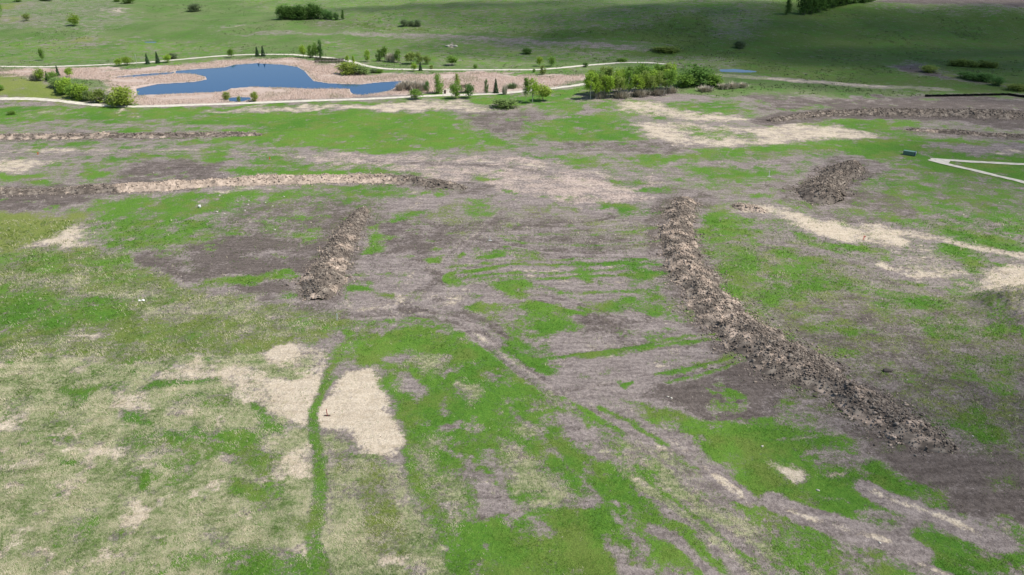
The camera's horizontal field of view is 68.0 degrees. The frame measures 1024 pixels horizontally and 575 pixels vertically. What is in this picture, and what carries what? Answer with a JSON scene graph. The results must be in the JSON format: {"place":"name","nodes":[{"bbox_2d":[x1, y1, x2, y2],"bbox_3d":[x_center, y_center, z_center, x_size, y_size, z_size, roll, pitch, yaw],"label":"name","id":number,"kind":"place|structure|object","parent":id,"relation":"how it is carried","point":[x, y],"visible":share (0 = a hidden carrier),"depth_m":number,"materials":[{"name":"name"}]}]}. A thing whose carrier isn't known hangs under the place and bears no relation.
{"place":"outdoors","nodes":[
{"label":"outdoors","id":0,"kind":"place"},
{"bbox_2d":[136,63,399,94],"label":"pond","id":1,"kind":"structure","parent":0,"point":[219,79],"depth_m":343.28,"materials":[{"name":"blue liquid"}]},
{"bbox_2d":[0,83,585,106],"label":"path","id":2,"kind":"structure","parent":0,"point":[78,103],"depth_m":303.82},
{"bbox_2d":[1,54,665,69],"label":"path","id":3,"kind":"structure","parent":0,"point":[348,61],"depth_m":386.32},
{"bbox_2d":[0,0,1023,574],"bbox_3d":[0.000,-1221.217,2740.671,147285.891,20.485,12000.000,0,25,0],"label":"ground","id":4,"kind":"structure","parent":0,"point":[556,160],"depth_m":145.24,"materials":[{"name":"green plant"}]},
{"bbox_2d":[32,67,45,79],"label":"broadleaf tree","id":5,"kind":"object","parent":4,"relation":"on","point":[38,74],"visible":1,"depth_m":323.33,"materials":[{"name":"green plant"}]},
{"bbox_2d":[46,71,57,79],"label":"broadleaf tree","id":6,"kind":"object","parent":4,"relation":"on","point":[52,75],"visible":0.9,"depth_m":323.95,"materials":[{"name":"green plant"}]},
{"bbox_2d":[47,76,61,86],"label":"shrub","id":7,"kind":"object","parent":4,"relation":"on","point":[51,81],"visible":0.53,"depth_m":316.73,"materials":[{"name":"green plant"}]},
{"bbox_2d":[54,76,74,94],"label":"shrub","id":8,"kind":"object","parent":4,"relation":"on","point":[64,82],"visible":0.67,"depth_m":309.33,"materials":[{"name":"green plant"}]},
{"bbox_2d":[63,67,72,75],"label":"broadleaf tree","id":9,"kind":"object","parent":4,"relation":"on","point":[68,71],"visible":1,"depth_m":350.74,"materials":[{"name":"green plant"}]},
{"bbox_2d":[61,84,80,97],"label":"shrub","id":10,"kind":"object","parent":4,"relation":"on","point":[67,91],"visible":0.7,"depth_m":305.71,"materials":[{"name":"green plant"}]},
{"bbox_2d":[65,13,79,25],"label":"broadleaf tree","id":11,"kind":"object","parent":4,"relation":"on","point":[73,19],"visible":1,"depth_m":503.51,"materials":[{"name":"green plant"}]},
{"bbox_2d":[64,82,92,100],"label":"shrub","id":12,"kind":"object","parent":4,"relation":"on","point":[80,89],"visible":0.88,"depth_m":303.44,"materials":[{"name":"green plant"}]},
{"bbox_2d":[80,90,91,100],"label":"shrub","id":13,"kind":"object","parent":4,"relation":"on","point":[86,98],"visible":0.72,"depth_m":302.73,"materials":[{"name":"green plant"}]},
{"bbox_2d":[85,88,106,102],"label":"shrub","id":14,"kind":"object","parent":4,"relation":"on","point":[96,94],"visible":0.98,"depth_m":300.02,"materials":[{"name":"green plant"}]},
{"bbox_2d":[97,85,141,106],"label":"shrub","id":15,"kind":"object","parent":4,"relation":"on","point":[119,95],"visible":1,"depth_m":293.89,"materials":[{"name":"green plant"}]},
{"bbox_2d":[120,55,131,64],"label":"broadleaf tree","id":16,"kind":"object","parent":4,"relation":"on","point":[124,58],"visible":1,"depth_m":386.49,"materials":[{"name":"green plant"}]},
{"bbox_2d":[0,131,263,140],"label":"soil berm","id":17,"kind":"structure","parent":4,"relation":"on","point":[70,136],"depth_m":250.13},
{"bbox_2d":[117,72,173,77],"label":"marsh channel","id":18,"kind":"object","parent":4,"relation":"in","point":[151,74],"visible":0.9,"depth_m":362.81,"materials":[{"name":"blue liquid"}]},
{"bbox_2d":[184,3,203,11],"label":"shrub","id":19,"kind":"object","parent":4,"relation":"on","point":[193,7],"visible":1,"depth_m":598.06,"materials":[{"name":"green plant"}]},
{"bbox_2d":[0,171,467,196],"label":"soil berm","id":20,"kind":"structure","parent":4,"relation":"on","point":[263,180],"depth_m":203.12,"materials":[{"name":"soil"}]},
{"bbox_2d":[228,97,250,101],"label":"marsh pool","id":21,"kind":"structure","parent":4,"relation":"in","point":[241,99],"depth_m":310.05,"materials":[{"name":"blue liquid"}]},
{"bbox_2d":[249,91,257,101],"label":"shrub","id":22,"kind":"object","parent":4,"relation":"on","point":[254,95],"visible":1,"depth_m":303.18,"materials":[{"name":"green plant"}]},
{"bbox_2d":[274,4,289,18],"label":"shrub","id":23,"kind":"object","parent":4,"relation":"on","point":[276,12],"visible":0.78,"depth_m":523.38,"materials":[{"name":"green plant"}]},
{"bbox_2d":[277,5,292,18],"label":"shrub","id":24,"kind":"object","parent":4,"relation":"on","point":[285,11],"visible":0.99,"depth_m":521.24,"materials":[{"name":"green plant"}]},
{"bbox_2d":[284,6,299,19],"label":"shrub","id":25,"kind":"object","parent":4,"relation":"on","point":[294,13],"visible":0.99,"depth_m":522.05,"materials":[{"name":"green plant"}]},
{"bbox_2d":[0,57,584,104],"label":"reeds","id":26,"kind":"object","parent":4,"relation":"on","point":[92,71],"visible":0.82,"depth_m":350.53,"materials":[{"name":"plant"}]},
{"bbox_2d":[292,4,305,19],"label":"shrub","id":27,"kind":"object","parent":4,"relation":"on","point":[299,6],"visible":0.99,"depth_m":523.28,"materials":[{"name":"green plant"}]},
{"bbox_2d":[298,44,307,56],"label":"broadleaf tree","id":28,"kind":"object","parent":4,"relation":"on","point":[302,48],"visible":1,"depth_m":409.76,"materials":[{"name":"green plant"}]},
{"bbox_2d":[296,7,311,19],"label":"shrub","id":29,"kind":"object","parent":4,"relation":"on","point":[303,16],"visible":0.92,"depth_m":525.68,"materials":[{"name":"green plant"}]},
{"bbox_2d":[306,44,313,57],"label":"poplar tree","id":30,"kind":"object","parent":4,"relation":"on","point":[309,46],"visible":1,"depth_m":408.98,"materials":[{"name":"green plant"}]},
{"bbox_2d":[304,2,317,18],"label":"shrub","id":31,"kind":"object","parent":4,"relation":"on","point":[309,5],"visible":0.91,"depth_m":527.61,"materials":[{"name":"green plant"}]},
{"bbox_2d":[310,42,317,56],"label":"broadleaf tree","id":32,"kind":"object","parent":4,"relation":"on","point":[314,46],"visible":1,"depth_m":408.78,"materials":[{"name":"green plant"}]},
{"bbox_2d":[310,4,325,18],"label":"shrub","id":33,"kind":"object","parent":4,"relation":"on","point":[315,9],"visible":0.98,"depth_m":527.17,"materials":[{"name":"green plant"}]},
{"bbox_2d":[317,38,323,57],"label":"poplar tree","id":34,"kind":"object","parent":4,"relation":"on","point":[319,47],"visible":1,"depth_m":408.63,"materials":[{"name":"green plant"}]},
{"bbox_2d":[283,206,374,300],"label":"soil berm","id":35,"kind":"structure","parent":4,"relation":"on","point":[325,278],"depth_m":153.42,"materials":[{"name":"soil"}]},
{"bbox_2d":[314,58,344,62],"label":"footbridge","id":36,"kind":"object","parent":4,"relation":"on","point":[336,60],"visible":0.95,"depth_m":395.01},
{"bbox_2d":[334,61,362,74],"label":"shrub","id":37,"kind":"object","parent":4,"relation":"on","point":[347,68],"visible":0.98,"depth_m":360.49,"materials":[{"name":"green plant"}]},
{"bbox_2d":[350,64,369,74],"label":"shrub","id":38,"kind":"object","parent":4,"relation":"on","point":[362,70],"visible":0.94,"depth_m":360.05,"materials":[{"name":"green plant"}]},
{"bbox_2d":[379,45,388,60],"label":"broadleaf tree","id":39,"kind":"object","parent":4,"relation":"on","point":[383,51],"visible":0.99,"depth_m":397.69,"materials":[{"name":"green plant"}]},
{"bbox_2d":[385,52,396,61],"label":"bare shrub","id":40,"kind":"object","parent":4,"relation":"on","point":[390,57],"visible":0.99,"depth_m":395.81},
{"bbox_2d":[394,47,401,61],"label":"poplar tree","id":41,"kind":"object","parent":4,"relation":"on","point":[397,53],"visible":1,"depth_m":393.79,"materials":[{"name":"green plant"}]},
{"bbox_2d":[393,81,406,90],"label":"bare shrub","id":42,"kind":"object","parent":4,"relation":"on","point":[401,86],"visible":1,"depth_m":323.90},
{"bbox_2d":[402,51,415,61],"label":"broadleaf tree","id":43,"kind":"object","parent":4,"relation":"on","point":[408,56],"visible":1,"depth_m":388.94,"materials":[{"name":"green plant"}]},
{"bbox_2d":[406,78,419,90],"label":"bare shrub","id":44,"kind":"object","parent":4,"relation":"on","point":[414,85],"visible":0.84,"depth_m":323.98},
{"bbox_2d":[408,88,423,98],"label":"broadleaf tree","id":45,"kind":"object","parent":4,"relation":"on","point":[415,93],"visible":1,"depth_m":306.92,"materials":[{"name":"green plant"}]},
{"bbox_2d":[415,52,423,62],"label":"poplar tree","id":46,"kind":"object","parent":4,"relation":"on","point":[419,56],"visible":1,"depth_m":389.55,"materials":[{"name":"green plant"}]},
{"bbox_2d":[411,80,428,91],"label":"bare shrub","id":47,"kind":"object","parent":4,"relation":"on","point":[421,87],"visible":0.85,"depth_m":322.18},
{"bbox_2d":[433,73,443,93],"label":"poplar tree","id":48,"kind":"object","parent":4,"relation":"on","point":[438,84],"visible":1,"depth_m":317.31,"materials":[{"name":"green plant"}]},
{"bbox_2d":[444,54,458,63],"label":"broadleaf tree","id":49,"kind":"object","parent":4,"relation":"on","point":[451,58],"visible":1,"depth_m":385.67,"materials":[{"name":"green plant"}]},
{"bbox_2d":[447,81,463,97],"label":"broadleaf tree","id":50,"kind":"object","parent":4,"relation":"on","point":[455,89],"visible":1,"depth_m":307.40,"materials":[{"name":"green plant"}]},
{"bbox_2d":[460,82,474,98],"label":"broadleaf tree","id":51,"kind":"object","parent":4,"relation":"on","point":[469,89],"visible":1,"depth_m":308.52,"materials":[{"name":"green plant"}]},
{"bbox_2d":[485,97,524,109],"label":"shrub","id":52,"kind":"object","parent":4,"relation":"on","point":[506,104],"visible":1,"depth_m":291.81,"materials":[{"name":"green plant"}]},
{"bbox_2d":[0,217,1023,574],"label":"dry grass","id":53,"kind":"structure","parent":4,"relation":"on","point":[158,519],"depth_m":96.33,"materials":[{"name":"plant"}]},
{"bbox_2d":[0,217,1023,574],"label":"green grass","id":54,"kind":"structure","parent":4,"relation":"on","point":[462,391],"depth_m":109.82,"materials":[{"name":"plant"}]},
{"bbox_2d":[0,0,1023,95],"bbox_3d":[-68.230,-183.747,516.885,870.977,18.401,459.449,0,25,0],"label":"hillside scrub","id":55,"kind":"object","parent":4,"relation":"on","point":[993,72],"visible":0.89,"depth_m":422.44,"materials":[{"name":"green plant"}]},
{"bbox_2d":[506,82,518,88],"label":"bare shrub","id":56,"kind":"object","parent":4,"relation":"on","point":[511,86],"visible":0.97,"depth_m":328.96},
{"bbox_2d":[2,172,1023,574],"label":"soil crumbs","id":57,"kind":"object","parent":4,"relation":"on","point":[622,330],"visible":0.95,"depth_m":126.72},
{"bbox_2d":[523,77,531,94],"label":"aspen tree","id":58,"kind":"object","parent":4,"relation":"on","point":[525,84],"visible":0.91,"depth_m":301.52,"materials":[{"name":"green plant"}]},
{"bbox_2d":[525,77,539,102],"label":"aspen tree","id":59,"kind":"object","parent":4,"relation":"on","point":[535,88],"visible":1,"depth_m":298.63,"materials":[{"name":"green plant"}]},
{"bbox_2d":[535,84,553,100],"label":"broadleaf tree","id":60,"kind":"object","parent":4,"relation":"on","point":[544,91],"visible":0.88,"depth_m":302.75,"materials":[{"name":"green plant"}]},
{"bbox_2d":[582,70,598,98],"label":"aspen tree","id":61,"kind":"object","parent":4,"relation":"on","point":[588,80],"visible":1,"depth_m":304.37,"materials":[{"name":"green plant"}]},
{"bbox_2d":[592,75,602,92],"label":"aspen tree","id":62,"kind":"object","parent":4,"relation":"on","point":[599,85],"visible":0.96,"depth_m":305.31,"materials":[{"name":"green plant"}]},
{"bbox_2d":[589,90,608,98],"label":"bare shrub","id":63,"kind":"object","parent":4,"relation":"on","point":[600,95],"visible":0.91,"depth_m":309.49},
{"bbox_2d":[601,74,612,96],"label":"aspen tree","id":64,"kind":"object","parent":4,"relation":"on","point":[603,80],"visible":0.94,"depth_m":307.18,"materials":[{"name":"green plant"}]},
{"bbox_2d":[605,76,615,94],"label":"aspen tree","id":65,"kind":"object","parent":4,"relation":"on","point":[610,81],"visible":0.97,"depth_m":307.20,"materials":[{"name":"green plant"}]},
{"bbox_2d":[613,69,624,92],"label":"aspen tree","id":66,"kind":"object","parent":4,"relation":"on","point":[618,72],"visible":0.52,"depth_m":309.79,"materials":[{"name":"green plant"}]},
{"bbox_2d":[613,75,627,92],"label":"aspen tree","id":67,"kind":"object","parent":4,"relation":"on","point":[618,81],"visible":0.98,"depth_m":308.80,"materials":[{"name":"green plant"}]},
{"bbox_2d":[608,89,632,98],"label":"bare shrub","id":68,"kind":"object","parent":4,"relation":"on","point":[622,94],"visible":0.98,"depth_m":309.43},
{"bbox_2d":[621,70,635,92],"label":"aspen tree","id":69,"kind":"object","parent":4,"relation":"on","point":[629,74],"visible":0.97,"depth_m":310.68,"materials":[{"name":"green plant"}]},
{"bbox_2d":[632,73,645,90],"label":"aspen tree","id":70,"kind":"object","parent":4,"relation":"on","point":[639,81],"visible":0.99,"depth_m":312.44,"materials":[{"name":"green plant"}]},
{"bbox_2d":[631,88,651,97],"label":"bare shrub","id":71,"kind":"object","parent":4,"relation":"on","point":[641,93],"visible":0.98,"depth_m":312.12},
{"bbox_2d":[634,62,648,75],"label":"aspen tree","id":72,"kind":"object","parent":4,"relation":"on","point":[642,67],"visible":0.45,"depth_m":320.86,"materials":[{"name":"green plant"}]},
{"bbox_2d":[640,70,651,87],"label":"aspen tree","id":73,"kind":"object","parent":4,"relation":"on","point":[644,72],"visible":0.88,"depth_m":313.92,"materials":[{"name":"green plant"}]},
{"bbox_2d":[644,73,656,89],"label":"aspen tree","id":74,"kind":"object","parent":4,"relation":"on","point":[651,83],"visible":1,"depth_m":313.56,"materials":[{"name":"green plant"}]},
{"bbox_2d":[649,69,659,90],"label":"aspen tree","id":75,"kind":"object","parent":4,"relation":"on","point":[655,72],"visible":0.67,"depth_m":315.82,"materials":[{"name":"green plant"}]},
{"bbox_2d":[649,86,667,96],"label":"bare shrub","id":76,"kind":"object","parent":4,"relation":"on","point":[658,92],"visible":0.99,"depth_m":314.59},
{"bbox_2d":[656,71,665,88],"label":"aspen tree","id":77,"kind":"object","parent":4,"relation":"on","point":[660,74],"visible":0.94,"depth_m":315.10,"materials":[{"name":"green plant"}]},
{"bbox_2d":[645,45,681,52],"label":"shrub","id":78,"kind":"object","parent":4,"relation":"on","point":[667,49],"visible":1,"depth_m":423.42,"materials":[{"name":"green plant"}]},
{"bbox_2d":[661,71,672,92],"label":"aspen tree","id":79,"kind":"object","parent":4,"relation":"on","point":[667,79],"visible":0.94,"depth_m":316.20,"materials":[{"name":"green plant"}]},
{"bbox_2d":[663,86,678,93],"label":"bare shrub","id":80,"kind":"object","parent":4,"relation":"on","point":[672,90],"visible":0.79,"depth_m":319.66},
{"bbox_2d":[665,68,679,92],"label":"aspen tree","id":81,"kind":"object","parent":4,"relation":"on","point":[672,72],"visible":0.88,"depth_m":316.55,"materials":[{"name":"green plant"}]},
{"bbox_2d":[675,72,695,87],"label":"shrub","id":82,"kind":"object","parent":4,"relation":"on","point":[684,79],"visible":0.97,"depth_m":330.25,"materials":[{"name":"green plant"}]},
{"bbox_2d":[678,63,715,86],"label":"shrub","id":83,"kind":"object","parent":4,"relation":"on","point":[700,75],"visible":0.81,"depth_m":333.60,"materials":[{"name":"green plant"}]},
{"bbox_2d":[695,84,716,92],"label":"bare shrub","id":84,"kind":"object","parent":4,"relation":"on","point":[703,89],"visible":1,"depth_m":323.01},
{"bbox_2d":[706,72,724,86],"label":"shrub","id":85,"kind":"object","parent":4,"relation":"on","point":[713,82],"visible":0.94,"depth_m":331.26,"materials":[{"name":"green plant"}]},
{"bbox_2d":[717,83,731,89],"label":"bare shrub","id":86,"kind":"object","parent":4,"relation":"on","point":[722,86],"visible":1,"depth_m":327.38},
{"bbox_2d":[728,80,740,88],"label":"bare shrub","id":87,"kind":"object","parent":4,"relation":"on","point":[735,85],"visible":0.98,"depth_m":328.90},
{"bbox_2d":[719,69,756,71],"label":"valley pool","id":88,"kind":"structure","parent":4,"relation":"in","point":[730,70],"depth_m":373.22,"materials":[{"name":"blue liquid"}]},
{"bbox_2d":[732,40,746,48],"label":"shrub","id":89,"kind":"object","parent":4,"relation":"on","point":[739,44],"visible":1,"depth_m":429.43,"materials":[{"name":"green plant"}]},
{"bbox_2d":[731,202,767,212],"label":"soil berm","id":90,"kind":"structure","parent":4,"relation":"on","point":[747,207],"depth_m":184.87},
{"bbox_2d":[784,0,792,13],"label":"poplar tree","id":91,"kind":"object","parent":4,"relation":"on","point":[789,5],"visible":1,"depth_m":496.31,"materials":[{"name":"green plant"}]},
{"bbox_2d":[649,196,958,455],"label":"soil berm","id":92,"kind":"structure","parent":4,"relation":"on","point":[771,352],"depth_m":121.06,"materials":[{"name":"soil"}]},
{"bbox_2d":[796,0,813,14],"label":"shrub","id":93,"kind":"object","parent":4,"relation":"on","point":[805,5],"visible":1,"depth_m":497.55,"materials":[{"name":"green plant"}]},
{"bbox_2d":[808,0,822,13],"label":"shrub","id":94,"kind":"object","parent":4,"relation":"on","point":[815,3],"visible":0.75,"depth_m":503.39,"materials":[{"name":"green plant"}]},
{"bbox_2d":[814,0,829,11],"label":"shrub","id":95,"kind":"object","parent":4,"relation":"on","point":[821,4],"visible":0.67,"depth_m":509.97,"materials":[{"name":"green plant"}]},
{"bbox_2d":[782,160,872,205],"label":"soil berm","id":96,"kind":"structure","parent":4,"relation":"on","point":[828,184],"depth_m":200.75,"materials":[{"name":"soil"}]},
{"bbox_2d":[766,107,1023,122],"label":"soil berm","id":97,"kind":"structure","parent":4,"relation":"on","point":[977,114],"depth_m":279.70,"materials":[{"name":"soil"}]},
{"bbox_2d":[903,150,916,155],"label":"storage bin","id":98,"kind":"object","parent":4,"relation":"on","point":[909,152],"visible":1,"depth_m":229.90,"materials":[{"name":"teal paint"}]},
{"bbox_2d":[918,63,938,72],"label":"shrub","id":99,"kind":"object","parent":4,"relation":"on","point":[926,68],"visible":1,"depth_m":367.23,"materials":[{"name":"green plant"}]},
{"bbox_2d":[953,58,970,66],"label":"shrub","id":100,"kind":"object","parent":4,"relation":"on","point":[964,61],"visible":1,"depth_m":383.48,"materials":[{"name":"green plant"}]},
{"bbox_2d":[955,70,973,78],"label":"shrub","id":101,"kind":"object","parent":4,"relation":"on","point":[963,73],"visible":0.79,"depth_m":352.26,"materials":[{"name":"green plant"}]},
{"bbox_2d":[906,128,1023,138],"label":"soil berm","id":102,"kind":"structure","parent":4,"relation":"on","point":[965,132],"depth_m":254.19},
{"bbox_2d":[966,59,979,66],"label":"shrub","id":103,"kind":"object","parent":4,"relation":"on","point":[972,63],"visible":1,"depth_m":381.13,"materials":[{"name":"green plant"}]},
{"bbox_2d":[963,72,983,80],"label":"shrub","id":104,"kind":"object","parent":4,"relation":"on","point":[970,76],"visible":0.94,"depth_m":347.07,"materials":[{"name":"green plant"}]},
{"bbox_2d":[925,93,1023,97],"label":"silt fence","id":105,"kind":"object","parent":4,"relation":"on","point":[973,94],"visible":1,"depth_m":313.65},
{"bbox_2d":[972,72,997,81],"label":"shrub","id":106,"kind":"object","parent":4,"relation":"on","point":[987,76],"visible":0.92,"depth_m":343.70,"materials":[{"name":"green plant"}]},
{"bbox_2d":[978,60,992,67],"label":"shrub","id":107,"kind":"object","parent":4,"relation":"on","point":[983,62],"visible":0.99,"depth_m":380.98,"materials":[{"name":"green plant"}]},
{"bbox_2d":[989,76,1008,85],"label":"shrub","id":108,"kind":"object","parent":4,"relation":"on","point":[999,80],"visible":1,"depth_m":335.14,"materials":[{"name":"green plant"}]},
{"bbox_2d":[1001,82,1023,92],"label":"shrub","id":109,"kind":"object","parent":4,"relation":"on","point":[1016,87],"visible":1,"depth_m":324.49,"materials":[{"name":"green plant"}]},
{"bbox_2d":[929,158,1023,182],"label":"gravel path","id":110,"kind":"structure","parent":0,"point":[943,161],"depth_m":221.88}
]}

